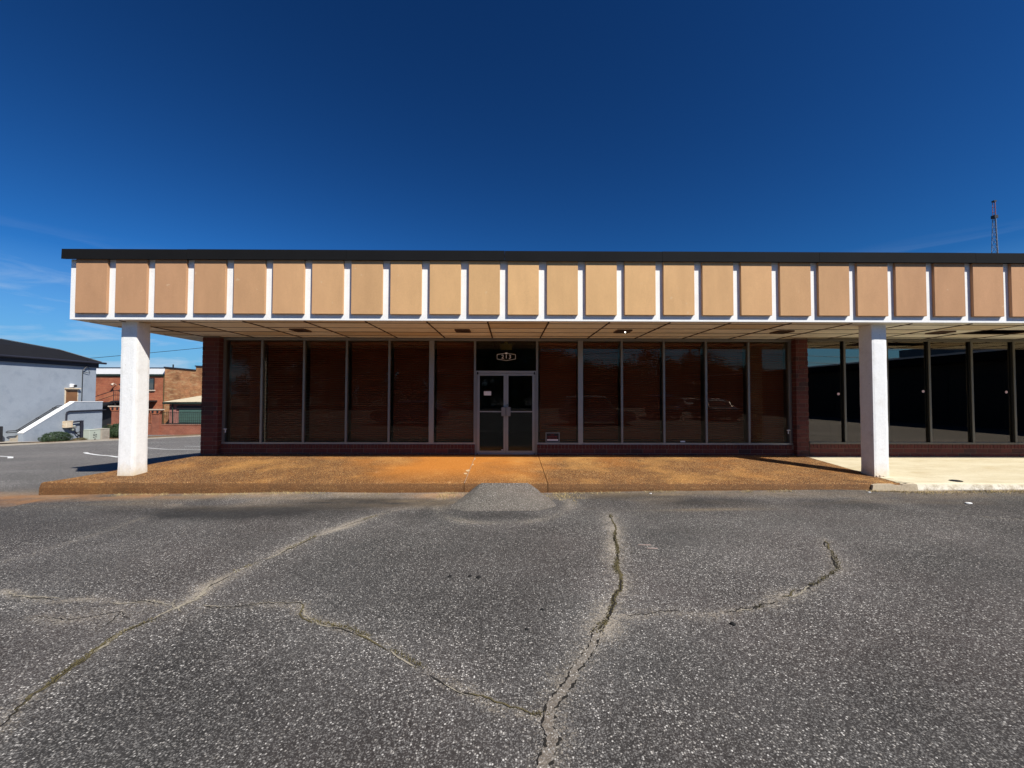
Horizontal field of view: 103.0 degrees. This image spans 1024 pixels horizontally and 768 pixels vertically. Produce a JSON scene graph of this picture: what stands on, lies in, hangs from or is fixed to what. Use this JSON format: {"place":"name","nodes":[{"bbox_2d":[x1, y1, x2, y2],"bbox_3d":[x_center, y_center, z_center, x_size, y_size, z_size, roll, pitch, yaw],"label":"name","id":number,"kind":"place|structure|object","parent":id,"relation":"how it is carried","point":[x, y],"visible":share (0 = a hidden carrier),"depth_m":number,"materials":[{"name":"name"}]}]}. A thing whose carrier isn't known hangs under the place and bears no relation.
{"place":"outdoors","nodes":[
{"label":"outdoors","id":0,"kind":"place"},
{"bbox_2d":[39,454,899,494],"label":"sidewalk","id":1,"kind":"structure","parent":0,"point":[233,473],"depth_m":8.30,"materials":[{"name":"concrete"}]},
{"bbox_2d":[0,435,1023,767],"bbox_3d":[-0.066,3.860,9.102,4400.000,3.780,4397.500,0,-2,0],"label":"parking lot","id":2,"kind":"structure","parent":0,"point":[896,641],"depth_m":3.17,"materials":[{"name":"grey asphalt"}]},
{"bbox_2d":[0,426,2,441],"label":"dark post","id":3,"kind":"object","parent":2,"relation":"on","point":[1,433],"visible":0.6,"depth_m":23.67,"materials":[{"name":"black metal"}]},
{"bbox_2d":[0,338,106,441],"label":"grey building","id":4,"kind":"structure","parent":2,"relation":"on","point":[44,390],"depth_m":26.20,"materials":[{"name":"paint"}]},
{"bbox_2d":[62,421,72,427],"bbox_3d":[-28.819,2.612,26.433,0.290,0.450,0.440,0,-2,0],"label":"electrical box","id":5,"kind":"object","parent":4,"relation":"attached to","point":[67,424],"visible":1,"depth_m":26.30,"materials":[{"name":"beige metal"}]},
{"bbox_2d":[66,390,76,402],"bbox_3d":[-30.150,1.397,27.887,0.020,1.950,0.700,0,-2,0],"label":"door","id":6,"kind":"structure","parent":4,"relation":"in","point":[71,395],"depth_m":27.88,"materials":[{"name":"brown wood"}]},
{"bbox_2d":[0,435,200,445],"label":"kerb","id":7,"kind":"structure","parent":2,"relation":"on","point":[88,441],"depth_m":25.82,"materials":[{"name":"concrete"}]},
{"bbox_2d":[0,434,200,443],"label":"planting bed","id":8,"kind":"object","parent":2,"relation":"on","point":[109,438],"visible":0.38,"depth_m":29.71,"materials":[{"name":"green plant"}]},
{"bbox_2d":[37,431,73,441],"bbox_3d":[-28.481,3.357,25.494,0.854,0.828,1.924,0,-2,0],"label":"shrub","id":9,"kind":"object","parent":8,"relation":"on","point":[54,437],"visible":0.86,"depth_m":25.34,"materials":[{"name":"green plant"}]},
{"bbox_2d":[73,420,83,437],"bbox_3d":[-28.824,3.170,26.982,0.140,1.495,0.733,0,-2,0],"label":"utility post","id":10,"kind":"object","parent":8,"relation":"on","point":[80,434],"visible":0.89,"depth_m":27.22,"materials":[{"name":"black metal"}]},
{"bbox_2d":[83,429,100,439],"bbox_3d":[-28.665,3.502,27.731,0.610,0.819,0.780,0,-2,0],"label":"utility cabinet","id":11,"kind":"object","parent":8,"relation":"on","point":[91,434],"visible":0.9,"depth_m":27.57,"materials":[{"name":"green metal"}]},
{"bbox_2d":[98,428,109,438],"bbox_3d":[-28.669,3.542,28.445,0.610,0.862,0.630,0,-2,0],"label":"meter cabinet","id":12,"kind":"object","parent":8,"relation":"on","point":[104,433],"visible":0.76,"depth_m":28.45,"materials":[{"name":"metal"}]},
{"bbox_2d":[102,423,118,437],"bbox_3d":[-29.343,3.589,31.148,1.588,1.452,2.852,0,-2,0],"label":"hedge","id":13,"kind":"object","parent":8,"relation":"on","point":[114,431],"visible":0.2,"depth_m":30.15,"materials":[{"name":"green plant"}]},
{"bbox_2d":[108,406,119,424],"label":"gate pillar","id":14,"kind":"structure","parent":2,"relation":"on","point":[115,410],"depth_m":40.82,"materials":[{"name":"brick"}]},
{"bbox_2d":[95,364,173,422],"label":"red brick building","id":15,"kind":"structure","parent":2,"relation":"on","point":[107,379],"depth_m":44.67,"materials":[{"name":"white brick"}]},
{"bbox_2d":[95,390,156,427],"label":"iron stair","id":16,"kind":"object","parent":15,"relation":"attached to","point":[106,416],"visible":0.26,"depth_m":43.69,"materials":[{"name":"metal"}]},
{"bbox_2d":[149,378,154,390],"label":"window","id":17,"kind":"structure","parent":15,"relation":"in","point":[151,380],"depth_m":44.66,"materials":[{"name":"grey glass"}]},
{"bbox_2d":[107,424,200,434],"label":"brick wall","id":18,"kind":"structure","parent":2,"relation":"on","point":[177,429],"depth_m":41.13,"materials":[{"name":"red brick"}]},
{"bbox_2d":[148,411,200,423],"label":"iron fence","id":19,"kind":"object","parent":18,"relation":"on","point":[177,423],"visible":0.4,"depth_m":41.29,"materials":[{"name":"metal"}]},
{"bbox_2d":[149,409,164,434],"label":"gate pillar","id":20,"kind":"structure","parent":2,"relation":"on","point":[156,421],"depth_m":40.84,"materials":[{"name":"brick"}]},
{"bbox_2d":[162,396,201,422],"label":"garage","id":21,"kind":"structure","parent":2,"relation":"on","point":[186,410],"depth_m":42.11,"materials":[{"name":"metal"}]},
{"bbox_2d":[179,409,200,422],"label":"garage door","id":22,"kind":"structure","parent":21,"relation":"in","point":[185,415],"depth_m":42.11,"materials":[{"name":"green metal"}]},
{"bbox_2d":[164,365,202,422],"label":"orange brick building","id":23,"kind":"structure","parent":2,"relation":"on","point":[181,383],"depth_m":44.24,"materials":[{"name":"brick"}]},
{"bbox_2d":[43,514,842,716],"bbox_3d":[0.340,1.922,4.018,6.777,0.070,4.478,0,-2,0],"label":"weed","id":24,"kind":"object","parent":2,"relation":"on","point":[366,634],"visible":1,"depth_m":3.23,"materials":[{"name":"plant"}]},
{"bbox_2d":[450,483,555,510],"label":"asphalt ramp","id":25,"kind":"structure","parent":2,"relation":"on","point":[504,497],"depth_m":6.94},
{"bbox_2d":[61,249,1023,476],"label":"strip mall building","id":26,"kind":"structure","parent":2,"relation":"on","point":[879,342],"depth_m":8.31,"materials":[{"name":"white paint"}]},
{"bbox_2d":[230,342,260,439],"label":"window blind","id":27,"kind":"object","parent":26,"relation":"attached to","point":[245,417],"depth_m":10.52,"materials":[{"name":"brown plastic"}]},
{"bbox_2d":[266,342,302,440],"bbox_3d":[-5.835,0.183,10.533,0.977,2.545,0.070,0,-2,0],"label":"window blind","id":28,"kind":"object","parent":26,"relation":"attached to","point":[285,401],"depth_m":10.53,"materials":[{"name":"black plastic"}]},
{"bbox_2d":[309,342,345,440],"bbox_3d":[-4.753,0.186,10.540,0.963,2.545,0.070,0,-2,0],"label":"window blind","id":29,"kind":"object","parent":26,"relation":"attached to","point":[327,413],"depth_m":10.54,"materials":[{"name":"black plastic"}]},
{"bbox_2d":[351,342,387,440],"bbox_3d":[-3.677,0.189,10.546,0.969,2.545,0.070,0,-2,0],"label":"window blind","id":30,"kind":"object","parent":26,"relation":"attached to","point":[369,413],"depth_m":10.54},
{"bbox_2d":[393,342,428,440],"bbox_3d":[-2.613,0.192,10.553,0.917,2.545,0.070,0,-2,0],"label":"window blind","id":31,"kind":"object","parent":26,"relation":"attached to","point":[410,425],"depth_m":10.55,"materials":[{"name":"brown plastic"}]},
{"bbox_2d":[436,342,473,440],"bbox_3d":[-1.472,0.195,10.560,0.971,2.545,0.070,0,-2,0],"label":"window blind","id":32,"kind":"object","parent":26,"relation":"attached to","point":[448,395],"depth_m":10.56,"materials":[{"name":"brown plastic"}]},
{"bbox_2d":[484,390,490,394],"bbox_3d":[-0.627,0.227,10.438,0.185,0.130,0.004,0,-2,0],"label":"paper notice","id":33,"kind":"object","parent":26,"relation":"attached to","point":[487,392],"visible":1,"depth_m":10.44,"materials":[{"name":"white paper"}]},
{"bbox_2d":[477,373,505,453],"bbox_3d":[-0.522,0.760,10.393,0.728,2.071,0.124,0,-2,0],"label":"door","id":34,"kind":"structure","parent":26,"relation":"in","point":[503,409],"depth_m":10.40,"materials":[{"name":"metal"}]},
{"bbox_2d":[500,341,511,349],"bbox_3d":[-0.155,-1.078,10.811,0.305,0.360,0.060,0,-2,0],"label":"exit sign","id":35,"kind":"object","parent":26,"relation":"hanging from","point":[505,345],"visible":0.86,"depth_m":10.78,"materials":[{"name":"plastic"}]},
{"bbox_2d":[497,352,515,360],"bbox_3d":[-0.147,-0.707,10.463,0.480,0.220,0.011,0,-2,0],"label":"address decal","id":36,"kind":"object","parent":26,"relation":"attached to","point":[506,356],"visible":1,"depth_m":10.46},
{"bbox_2d":[506,373,534,453],"bbox_3d":[0.213,0.762,10.397,0.729,2.071,0.124,0,-2,0],"label":"door","id":37,"kind":"structure","parent":26,"relation":"in","point":[508,409],"depth_m":10.41,"materials":[{"name":"metal"}]},
{"bbox_2d":[546,432,559,441],"bbox_3d":[1.038,1.366,10.413,0.360,0.252,0.010,0,-2,0],"label":"window sign","id":38,"kind":"object","parent":26,"relation":"attached to","point":[552,436],"visible":1,"depth_m":10.41,"materials":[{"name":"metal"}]},
{"bbox_2d":[539,343,576,440],"bbox_3d":[1.192,0.203,10.576,0.970,2.545,0.070,0,-2,0],"label":"window blind","id":39,"kind":"object","parent":26,"relation":"attached to","point":[560,407],"depth_m":10.57,"materials":[{"name":"plastic"}]},
{"bbox_2d":[583,343,617,440],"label":"window blind","id":40,"kind":"object","parent":26,"relation":"attached to","point":[610,405],"depth_m":10.58,"materials":[{"name":"black plastic"}]},
{"bbox_2d":[623,343,659,440],"bbox_3d":[3.364,0.209,10.589,0.978,2.545,0.070,0,-2,0],"label":"window blind","id":41,"kind":"object","parent":26,"relation":"attached to","point":[641,404],"depth_m":10.59,"materials":[{"name":"brown plastic"}]},
{"bbox_2d":[665,343,700,440],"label":"window blind","id":42,"kind":"object","parent":26,"relation":"attached to","point":[683,433],"depth_m":10.59,"materials":[{"name":"black plastic"}]},
{"bbox_2d":[707,343,743,440],"bbox_3d":[5.529,0.215,10.602,0.990,2.545,0.070,0,-2,0],"label":"window blind","id":43,"kind":"object","parent":26,"relation":"attached to","point":[732,349],"depth_m":10.60,"materials":[{"name":"black plastic"}]},
{"bbox_2d":[750,343,783,440],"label":"window blind","id":44,"kind":"object","parent":26,"relation":"attached to","point":[766,384],"depth_m":10.61,"materials":[{"name":"black plastic"}]},
{"bbox_2d":[807,341,842,441],"bbox_3d":[7.950,0.192,10.362,0.904,2.560,0.008,0,-2,0],"label":"window pane","id":45,"kind":"structure","parent":26,"relation":"in","point":[825,409],"depth_m":10.36,"materials":[{"name":"black glass"}]},
{"bbox_2d":[845,341,860,441],"bbox_3d":[8.967,0.195,10.368,1.034,2.560,0.008,0,-2,0],"label":"window pane","id":46,"kind":"structure","parent":26,"relation":"in","point":[852,347],"depth_m":10.36,"materials":[{"name":"black glass"}]},
{"bbox_2d":[888,342,927,441],"bbox_3d":[10.049,0.198,10.375,1.034,2.560,0.008,0,-2,0],"label":"window pane","id":47,"kind":"structure","parent":26,"relation":"in","point":[907,370],"depth_m":10.37,"materials":[{"name":"black glass"}]},
{"bbox_2d":[930,342,970,441],"bbox_3d":[11.131,0.201,10.381,1.034,2.560,0.008,0,-2,0],"label":"window pane","id":48,"kind":"structure","parent":26,"relation":"in","point":[949,360],"depth_m":10.38,"materials":[{"name":"black glass"}]},
{"bbox_2d":[972,342,1012,441],"bbox_3d":[12.213,0.204,10.388,1.034,2.560,0.008,0,-2,0],"label":"window pane","id":49,"kind":"structure","parent":26,"relation":"in","point":[991,360],"depth_m":10.38,"materials":[{"name":"black glass"}]},
{"bbox_2d":[1015,342,1023,441],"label":"window pane","id":50,"kind":"structure","parent":26,"relation":"in","point":[1019,346],"depth_m":10.39,"materials":[{"name":"black glass"}]},
{"bbox_3d":[-9.235,-0.193,38.612,0.304,12.000,0.320,0,-2,0],"label":"utility pole","id":51,"kind":"object","parent":2,"relation":"on","visible":0},
{"bbox_2d":[96,348,197,357],"bbox_3d":[-39.726,-2.958,38.294,61.004,5.592,0.040,0,-2,0],"label":"overhead wire","id":52,"kind":"object","parent":51,"relation":"attached to","point":[151,352],"visible":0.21,"depth_m":38.32,"materials":[{"name":"black metal"}]},
{"bbox_2d":[0,0,1023,368],"label":"sky","id":53,"kind":"structure","parent":0,"point":[896,126],"materials":[{"name":"blue"}]},
{"bbox_2d":[111,488,1023,500],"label":"dry grass","id":54,"kind":"structure","parent":0,"point":[952,491],"depth_m":7.54,"materials":[{"name":"brown plant"}]},
{"bbox_2d":[806,456,1023,490],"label":"concrete walk","id":55,"kind":"structure","parent":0,"point":[939,473],"depth_m":8.63,"materials":[{"name":"beige concrete"}]},
{"bbox_2d":[991,200,998,252],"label":"radio mast","id":56,"kind":"object","parent":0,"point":[995,216],"visible":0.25,"depth_m":163.39,"materials":[{"name":"metal"}]}
]}

